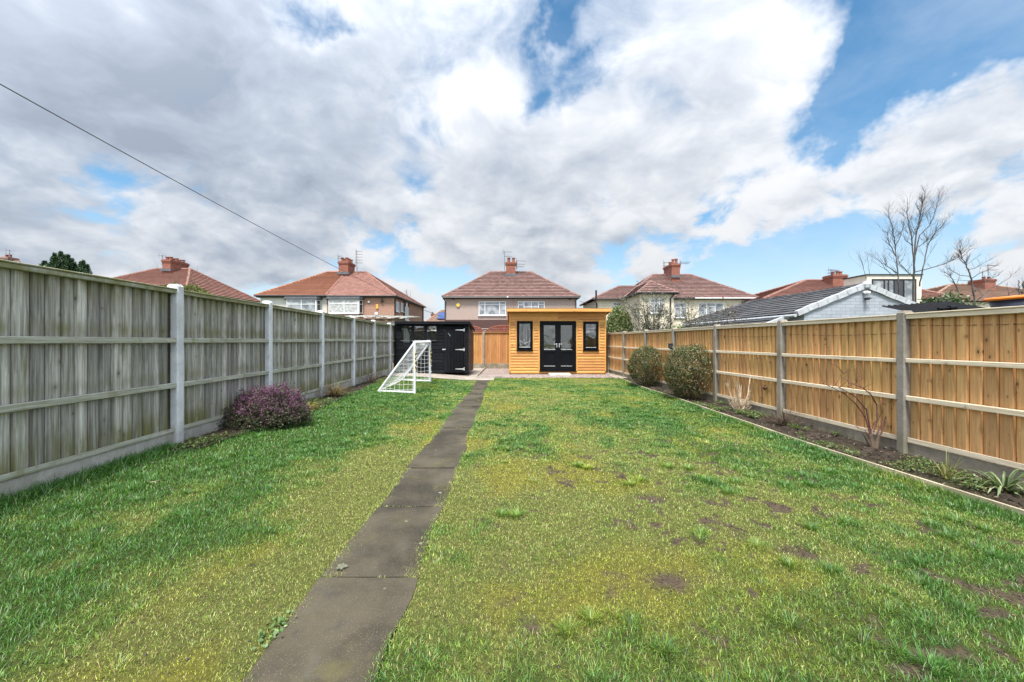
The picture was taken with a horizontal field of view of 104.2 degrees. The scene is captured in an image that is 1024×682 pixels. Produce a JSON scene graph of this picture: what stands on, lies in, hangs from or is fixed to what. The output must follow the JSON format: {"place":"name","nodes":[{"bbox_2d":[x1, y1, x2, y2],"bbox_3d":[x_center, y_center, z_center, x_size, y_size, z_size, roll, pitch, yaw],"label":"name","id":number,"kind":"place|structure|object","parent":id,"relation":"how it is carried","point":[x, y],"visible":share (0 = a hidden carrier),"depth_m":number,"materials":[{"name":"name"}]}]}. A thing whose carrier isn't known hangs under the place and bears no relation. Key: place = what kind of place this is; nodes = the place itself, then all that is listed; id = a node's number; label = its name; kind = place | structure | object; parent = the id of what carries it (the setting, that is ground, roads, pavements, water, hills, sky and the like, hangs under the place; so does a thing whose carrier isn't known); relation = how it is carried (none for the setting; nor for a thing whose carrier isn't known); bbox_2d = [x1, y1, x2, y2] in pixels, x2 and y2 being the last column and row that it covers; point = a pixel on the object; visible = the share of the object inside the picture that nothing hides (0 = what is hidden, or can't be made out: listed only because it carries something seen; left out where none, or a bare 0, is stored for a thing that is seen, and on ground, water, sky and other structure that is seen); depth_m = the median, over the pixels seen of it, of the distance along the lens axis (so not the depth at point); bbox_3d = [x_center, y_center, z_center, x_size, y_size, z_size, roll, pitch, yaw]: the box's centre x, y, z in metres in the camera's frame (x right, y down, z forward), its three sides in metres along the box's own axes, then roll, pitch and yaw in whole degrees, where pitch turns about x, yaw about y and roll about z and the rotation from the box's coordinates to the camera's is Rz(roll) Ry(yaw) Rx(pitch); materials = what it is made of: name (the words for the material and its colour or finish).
{"place":"outdoors","nodes":[
{"label":"outdoors","id":0,"kind":"place"},
{"bbox_2d":[0,250,21,262],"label":"semi detached house","id":1,"kind":"structure","parent":0,"point":[9,258],"depth_m":48.74,"materials":[{"name":"red tile"}]},
{"bbox_2d":[112,255,259,302],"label":"semi detached house","id":2,"kind":"structure","parent":0,"point":[203,281],"depth_m":39.90,"materials":[{"name":"red tile"}]},
{"bbox_2d":[170,376,391,454],"bbox_3d":[-3.731,1.188,8.593,0.726,0.116,9.468,0,0,-3],"label":"flower bed","id":3,"kind":"object","parent":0,"point":[230,429],"visible":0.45,"depth_m":5.17,"materials":[{"name":"soil"}]},
{"bbox_2d":[216,380,314,430],"bbox_3d":[-3.475,0.884,5.605,1.266,0.665,1.181,0,0,0],"label":"heather bush","id":4,"kind":"object","parent":3,"relation":"on","point":[280,406],"visible":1,"depth_m":5.45,"materials":[{"name":"purple plant"}]},
{"bbox_2d":[306,401,321,408],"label":"yellowed plant","id":5,"kind":"object","parent":3,"relation":"on","point":[308,403],"visible":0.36,"depth_m":6.79,"materials":[{"name":"yellow plant"}]},
{"bbox_2d":[318,379,347,396],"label":"dried plant","id":6,"kind":"object","parent":3,"relation":"on","point":[334,392],"visible":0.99,"depth_m":8.31,"materials":[{"name":"brown plant"}]},
{"bbox_2d":[360,369,381,383],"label":"bare shrub","id":7,"kind":"object","parent":3,"relation":"on","point":[370,378],"visible":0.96,"depth_m":10.84,"materials":[{"name":"brown plant"}]},
{"bbox_2d":[242,380,489,681],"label":"path","id":8,"kind":"structure","parent":0,"point":[342,626],"depth_m":2.12,"materials":[{"name":"grey concrete"}]},
{"bbox_2d":[251,609,296,648],"bbox_3d":[-1.074,1.299,1.803,0.143,0.046,0.255,0,0,0],"label":"path weed","id":9,"kind":"object","parent":8,"relation":"on","point":[275,632],"visible":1,"depth_m":1.79,"materials":[{"name":"green plant"}]},
{"bbox_2d":[336,563,347,569],"bbox_3d":[-0.987,1.303,2.300,0.059,0.004,0.060,0,0,42],"label":"lichen patch","id":10,"kind":"object","parent":8,"relation":"on","point":[341,566],"visible":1,"depth_m":2.30,"materials":[{"name":"white plant"}]},
{"bbox_2d":[347,315,419,324],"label":"neighbour shed","id":11,"kind":"structure","parent":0,"point":[384,319],"depth_m":20.00,"materials":[{"name":"white"}]},
{"bbox_2d":[426,310,444,330],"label":"distant house","id":12,"kind":"structure","parent":0,"point":[434,317],"depth_m":71.66,"materials":[{"name":"brown tile"}]},
{"bbox_2d":[387,368,493,379],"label":"patio","id":13,"kind":"structure","parent":0,"point":[472,374],"depth_m":14.23,"materials":[{"name":"concrete"}]},
{"bbox_2d":[394,321,474,372],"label":"garden shed","id":14,"kind":"structure","parent":13,"relation":"on","point":[452,346],"depth_m":14.69,"materials":[{"name":"black wood"}]},
{"bbox_2d":[404,328,409,341],"bbox_3d":[-3.919,0.339,14.830,0.219,1.653,0.100,0,0,0],"label":"dust sheet","id":15,"kind":"object","parent":14,"relation":"in","point":[406,336],"visible":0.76,"depth_m":14.82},
{"bbox_2d":[400,325,437,340],"bbox_3d":[-3.434,-0.307,14.694,1.373,0.581,0.031,0,0,0],"label":"window","id":16,"kind":"structure","parent":14,"relation":"in","point":[412,326],"depth_m":14.68,"materials":[{"name":"black wood"}]},
{"bbox_2d":[442,326,464,371],"bbox_3d":[-2.152,0.309,14.657,0.821,1.694,0.062,0,0,0],"label":"door","id":17,"kind":"structure","parent":14,"relation":"in","point":[454,349],"depth_m":14.67,"materials":[{"name":"black wood"}]},
{"bbox_2d":[473,326,483,331],"bbox_3d":[-2.220,0.304,19.170,1.792,2.132,0.050,0,0,0],"label":"fan trellis","id":18,"kind":"object","parent":13,"relation":"on","point":[475,327],"visible":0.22,"depth_m":19.16,"materials":[{"name":"brown wood"}]},
{"bbox_2d":[441,251,580,331],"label":"semi detached house","id":19,"kind":"structure","parent":0,"point":[484,302],"depth_m":38.00,"materials":[{"name":"red tile"}]},
{"bbox_2d":[478,301,505,315],"bbox_3d":[-1.880,-3.079,37.955,2.709,1.413,0.150,0,0,0],"label":"window","id":20,"kind":"structure","parent":19,"relation":"in","point":[486,308],"depth_m":37.98,"materials":[{"name":"white plastic"}]},
{"bbox_2d":[518,301,544,307],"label":"window","id":21,"kind":"structure","parent":19,"relation":"in","point":[521,304],"depth_m":37.98,"materials":[{"name":"white plastic"}]},
{"bbox_2d":[0,376,1023,681],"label":"lawn","id":22,"kind":"structure","parent":0,"point":[612,588],"depth_m":2.23,"materials":[{"name":"green plant"}]},
{"bbox_2d":[378,340,431,393],"bbox_3d":[-2.830,0.609,10.840,0.946,1.302,2.699,0,0,-3],"label":"football goal","id":23,"kind":"object","parent":22,"relation":"on","point":[413,347],"visible":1,"depth_m":9.65,"materials":[{"name":"white plastic"}]},
{"bbox_2d":[0,396,1023,681],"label":"soil crumbs","id":24,"kind":"object","parent":22,"relation":"on","point":[618,524],"visible":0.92,"depth_m":2.79,"materials":[{"name":"brown soil"}]},
{"bbox_2d":[617,377,1023,516],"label":"lawn edging","id":25,"kind":"object","parent":22,"relation":"on","point":[971,495],"visible":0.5,"depth_m":3.79,"materials":[{"name":"grey concrete"}]},
{"bbox_2d":[0,0,1023,320],"label":"sky","id":26,"kind":"structure","parent":0,"point":[755,145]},
{"bbox_2d":[479,368,612,377],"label":"gravel","id":27,"kind":"structure","parent":0,"point":[503,372],"depth_m":15.12,"materials":[{"name":"beige gravel"}]},
{"bbox_2d":[476,367,501,377],"bbox_3d":[-0.835,1.292,16.530,0.930,0.095,4.740,0,0,0],"label":"gravel edging","id":28,"kind":"object","parent":27,"relation":"on","point":[480,372],"visible":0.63,"depth_m":14.16,"materials":[{"name":"stone"}]},
{"bbox_2d":[486,325,508,363],"bbox_3d":[-0.380,0.304,19.170,1.792,2.132,0.050,0,0,0],"label":"fan trellis","id":29,"kind":"object","parent":27,"relation":"on","point":[504,328],"visible":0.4,"depth_m":19.16,"materials":[{"name":"brown wood"}]},
{"bbox_2d":[507,308,611,373],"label":"summerhouse","id":30,"kind":"structure","parent":27,"relation":"on","point":[556,340],"depth_m":15.68,"materials":[{"name":"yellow wood"}]},
{"bbox_2d":[517,321,532,350],"bbox_3d":[0.504,-0.198,15.678,0.653,1.165,0.105,0,0,0],"label":"window","id":31,"kind":"structure","parent":30,"relation":"in","point":[519,348],"depth_m":15.65,"materials":[{"name":"black plastic"}]},
{"bbox_2d":[540,322,557,370],"bbox_3d":[1.452,0.216,15.653,0.707,1.887,0.114,0,0,0],"label":"door","id":32,"kind":"structure","parent":30,"relation":"in","point":[549,357],"depth_m":15.65,"materials":[{"name":"black plastic"}]},
{"bbox_2d":[558,322,575,370],"bbox_3d":[2.166,0.216,15.653,0.707,1.887,0.114,0,0,0],"label":"door","id":33,"kind":"structure","parent":30,"relation":"in","point":[566,357],"depth_m":15.65,"materials":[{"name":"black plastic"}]},
{"bbox_2d":[583,322,598,350],"bbox_3d":[3.104,-0.186,15.678,0.637,1.157,0.105,0,0,0],"label":"window","id":34,"kind":"structure","parent":30,"relation":"in","point":[585,348],"depth_m":15.66,"materials":[{"name":"black plastic"}]},
{"bbox_2d":[548,373,570,375],"bbox_3d":[1.823,1.292,15.315,0.817,0.095,0.530,0,0,0],"label":"doorstep","id":35,"kind":"object","parent":27,"relation":"on","point":[560,374],"visible":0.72,"depth_m":15.05,"materials":[{"name":"concrete"}]},
{"bbox_2d":[606,372,626,378],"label":"paving","id":36,"kind":"structure","parent":0,"point":[613,375],"depth_m":14.42,"materials":[{"name":"concrete"}]},
{"bbox_2d":[579,259,758,331],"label":"semi detached house","id":37,"kind":"structure","parent":0,"point":[672,281],"depth_m":39.25,"materials":[{"name":"red tile"}]},
{"bbox_2d":[612,302,620,309],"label":"window","id":38,"kind":"structure","parent":37,"relation":"in","point":[613,303],"depth_m":39.88,"materials":[{"name":"white plastic"}]},
{"bbox_2d":[650,299,663,313],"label":"window","id":39,"kind":"structure","parent":37,"relation":"in","point":[651,301],"depth_m":34.98,"materials":[{"name":"white plastic"}]},
{"bbox_2d":[674,303,686,317],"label":"window","id":40,"kind":"structure","parent":37,"relation":"in","point":[678,308],"depth_m":38.98,"materials":[{"name":"white plastic"}]},
{"bbox_2d":[698,303,723,316],"bbox_3d":[19.457,-3.020,38.990,2.471,1.429,0.080,0,0,0],"label":"window","id":41,"kind":"structure","parent":37,"relation":"in","point":[714,306],"depth_m":38.98,"materials":[{"name":"glass"}]},
{"bbox_2d":[622,378,1023,508],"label":"flower bed","id":42,"kind":"object","parent":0,"point":[1002,496],"visible":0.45,"depth_m":4.63,"materials":[{"name":"soil"}]},
{"bbox_2d":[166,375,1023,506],"bbox_3d":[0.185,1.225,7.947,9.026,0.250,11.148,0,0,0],"label":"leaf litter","id":43,"kind":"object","parent":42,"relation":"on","point":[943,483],"visible":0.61,"depth_m":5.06,"materials":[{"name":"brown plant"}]},
{"bbox_2d":[181,377,1021,507],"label":"weeds","id":44,"kind":"object","parent":42,"relation":"on","point":[754,414],"visible":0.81,"depth_m":4.36,"materials":[{"name":"green plant"}]},
{"bbox_2d":[626,344,663,386],"bbox_3d":[3.763,0.707,11.464,0.925,1.243,1.266,0,0,0],"label":"clipped bush","id":45,"kind":"object","parent":42,"relation":"on","point":[645,354],"visible":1,"depth_m":11.21,"materials":[{"name":"green plant"}]},
{"bbox_2d":[661,343,713,398],"bbox_3d":[3.914,0.687,8.939,0.963,1.281,1.161,0,0,0],"label":"clipped bush","id":46,"kind":"object","parent":42,"relation":"on","point":[681,358],"visible":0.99,"depth_m":8.73,"materials":[{"name":"green plant"}]},
{"bbox_2d":[724,374,752,410],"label":"twiggy shrub","id":47,"kind":"object","parent":42,"relation":"on","point":[738,404],"visible":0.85,"depth_m":7.33,"materials":[{"name":"plant"}]},
{"bbox_2d":[757,404,818,425],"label":"dried stalks","id":48,"kind":"object","parent":42,"relation":"on","point":[778,420],"visible":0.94,"depth_m":6.11,"materials":[{"name":"beige plant"}]},
{"bbox_2d":[822,359,893,448],"bbox_3d":[4.253,0.786,4.858,0.951,1.163,0.294,0,0,0],"label":"rose bush","id":49,"kind":"object","parent":42,"relation":"on","point":[870,441],"visible":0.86,"depth_m":4.84,"materials":[{"name":"brown plant"}]},
{"bbox_2d":[926,449,978,480],"bbox_3d":[4.067,1.154,3.715,0.505,0.272,0.398,0,0,-39],"label":"grassy plant","id":50,"kind":"object","parent":42,"relation":"on","point":[946,471],"visible":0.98,"depth_m":3.70,"materials":[{"name":"green plant"}]},
{"bbox_2d":[953,468,1023,497],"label":"strap leaved plant","id":51,"kind":"object","parent":42,"relation":"on","point":[1003,483],"visible":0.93,"depth_m":3.40,"materials":[{"name":"green plant"}]},
{"bbox_2d":[743,269,967,302],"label":"house","id":52,"kind":"structure","parent":0,"point":[889,282],"depth_m":36.49,"materials":[{"name":"red tile"}]},
{"bbox_2d":[872,279,915,301],"bbox_3d":[33.072,-4.246,34.485,3.831,2.239,0.070,0,0,0],"label":"window","id":53,"kind":"structure","parent":52,"relation":"in","point":[905,285],"depth_m":34.48,"materials":[{"name":"grey"}]},
{"bbox_2d":[925,263,1023,307],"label":"semi detached house","id":54,"kind":"structure","parent":0,"point":[965,289],"depth_m":45.15,"materials":[{"name":"brown tile"}]},
{"bbox_2d":[983,295,1023,307],"bbox_3d":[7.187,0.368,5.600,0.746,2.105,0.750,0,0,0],"label":"roof","id":55,"kind":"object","parent":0,"point":[1014,300],"visible":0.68,"depth_m":5.55,"materials":[{"name":"plastic"}]},
{"bbox_2d":[1007,277,1023,295],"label":"bare tree","id":56,"kind":"object","parent":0,"point":[1019,289],"visible":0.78,"depth_m":9.00,"materials":[{"name":"brown plant"}]},
{"label":"ground","id":57,"kind":"structure","parent":0,"visible":0},
{"bbox_2d":[39,251,92,273],"bbox_3d":[-28.014,-2.099,25.218,2.946,7.038,2.720,0,0,-40],"label":"conifer tree","id":58,"kind":"object","parent":57,"relation":"on","point":[61,260],"visible":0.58,"depth_m":24.75,"materials":[{"name":"green plant"}]},
{"bbox_2d":[0,259,410,499],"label":"garden fence","id":59,"kind":"object","parent":57,"relation":"on","point":[96,369],"visible":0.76,"depth_m":3.99,"materials":[{"name":"wood"}]},
{"bbox_2d":[254,251,425,330],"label":"semi detached house","id":60,"kind":"structure","parent":57,"relation":"on","point":[341,292],"depth_m":36.66,"materials":[{"name":"red tile"}]},
{"bbox_2d":[0,84,393,295],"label":"overhead cable","id":61,"kind":"object","parent":60,"relation":"attached to","point":[157,171],"visible":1,"depth_m":11.06,"materials":[{"name":"black rubber"}]},
{"bbox_2d":[286,299,315,311],"bbox_3d":[-18.897,-3.102,35.740,2.642,1.241,0.080,0,0,0],"label":"window","id":62,"kind":"structure","parent":60,"relation":"in","point":[303,304],"depth_m":35.73,"materials":[{"name":"white glass"}]},
{"bbox_2d":[316,300,320,311],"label":"window","id":63,"kind":"structure","parent":60,"relation":"in","point":[318,302],"depth_m":36.00,"materials":[{"name":"white plastic"}]},
{"bbox_2d":[328,299,358,313],"bbox_3d":[-15.106,-3.067,35.705,2.808,1.311,0.150,0,0,0],"label":"window","id":64,"kind":"structure","parent":60,"relation":"in","point":[335,306],"depth_m":35.73,"materials":[{"name":"white plastic"}]},
{"bbox_2d":[359,300,362,313],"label":"window","id":65,"kind":"structure","parent":60,"relation":"in","point":[360,301],"depth_m":36.04,"materials":[{"name":"white plastic"}]},
{"bbox_2d":[396,302,399,312],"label":"window","id":66,"kind":"structure","parent":60,"relation":"in","point":[397,303],"depth_m":37.17,"materials":[{"name":"glass"}]},
{"bbox_2d":[405,306,408,320],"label":"window","id":67,"kind":"structure","parent":60,"relation":"in","point":[406,308],"depth_m":40.44,"materials":[{"name":"white plastic"}]},
{"bbox_2d":[473,332,508,368],"bbox_3d":[-0.385,0.515,18.988,8.570,1.910,0.125,0,0,0],"label":"garden fence","id":68,"kind":"object","parent":57,"relation":"on","point":[490,347],"visible":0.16,"depth_m":18.98,"materials":[{"name":"brown wood"}]},
{"bbox_2d":[606,304,634,332],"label":"evergreen shrub","id":69,"kind":"object","parent":57,"relation":"on","point":[620,316],"visible":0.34,"depth_m":19.59,"materials":[{"name":"green plant"}]},
{"bbox_2d":[615,281,684,331],"bbox_3d":[6.579,-0.744,18.945,3.355,4.341,1.559,0,0,0],"label":"sparse shrub","id":70,"kind":"object","parent":57,"relation":"on","point":[647,325],"visible":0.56,"depth_m":18.86,"materials":[{"name":"green plant"}]},
{"bbox_2d":[667,324,688,328],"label":"shrub","id":71,"kind":"object","parent":57,"relation":"on","point":[678,327],"visible":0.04,"depth_m":18.24,"materials":[{"name":"green plant"}]},
{"bbox_2d":[674,293,713,327],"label":"sparse shrub","id":72,"kind":"object","parent":57,"relation":"on","point":[690,322],"visible":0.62,"depth_m":18.53,"materials":[{"name":"beige plant"}]},
{"bbox_2d":[698,295,746,326],"bbox_3d":[6.774,-0.054,12.999,1.441,2.960,1.293,0,0,0],"label":"sparse shrub","id":73,"kind":"object","parent":57,"relation":"on","point":[733,310],"visible":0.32,"depth_m":12.88,"materials":[{"name":"brown plant"}]},
{"bbox_2d":[677,281,916,328],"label":"outbuilding","id":74,"kind":"structure","parent":57,"relation":"on","point":[865,298],"depth_m":14.00,"materials":[{"name":"grey paint"}]},
{"bbox_2d":[606,305,1023,484],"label":"garden fence","id":75,"kind":"object","parent":57,"relation":"on","point":[957,392],"visible":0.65,"depth_m":4.79,"materials":[{"name":"brown wood"}]},
{"bbox_2d":[718,323,1014,336],"bbox_3d":[4.522,-0.131,5.600,0.020,0.112,5.716,0,0,-3],"label":"training wire","id":76,"kind":"object","parent":75,"relation":"attached to","point":[895,333],"visible":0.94,"depth_m":4.43,"materials":[{"name":"metal"}]},
{"bbox_2d":[853,180,977,301],"bbox_3d":[16.942,-2.712,16.544,6.111,8.265,1.721,0,0,0],"label":"bare tree","id":77,"kind":"object","parent":57,"relation":"on","point":[932,235],"visible":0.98,"depth_m":16.48,"materials":[{"name":"brown plant"}]},
{"bbox_2d":[882,301,984,312],"bbox_3d":[9.205,0.253,8.650,1.521,2.334,0.900,0,0,0],"label":"lean to","id":78,"kind":"object","parent":57,"relation":"on","point":[931,307],"visible":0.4,"depth_m":8.70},
{"bbox_2d":[915,290,975,305],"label":"laurel hedge","id":79,"kind":"object","parent":57,"relation":"on","point":[953,298],"visible":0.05,"depth_m":10.49,"materials":[{"name":"green plant"}]},
{"bbox_2d":[938,237,1020,307],"bbox_3d":[16.563,-1.163,14.007,3.245,5.168,1.070,0,0,0],"label":"bare tree","id":80,"kind":"object","parent":57,"relation":"on","point":[971,280],"visible":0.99,"depth_m":13.98,"materials":[{"name":"brown plant"}]}
]}

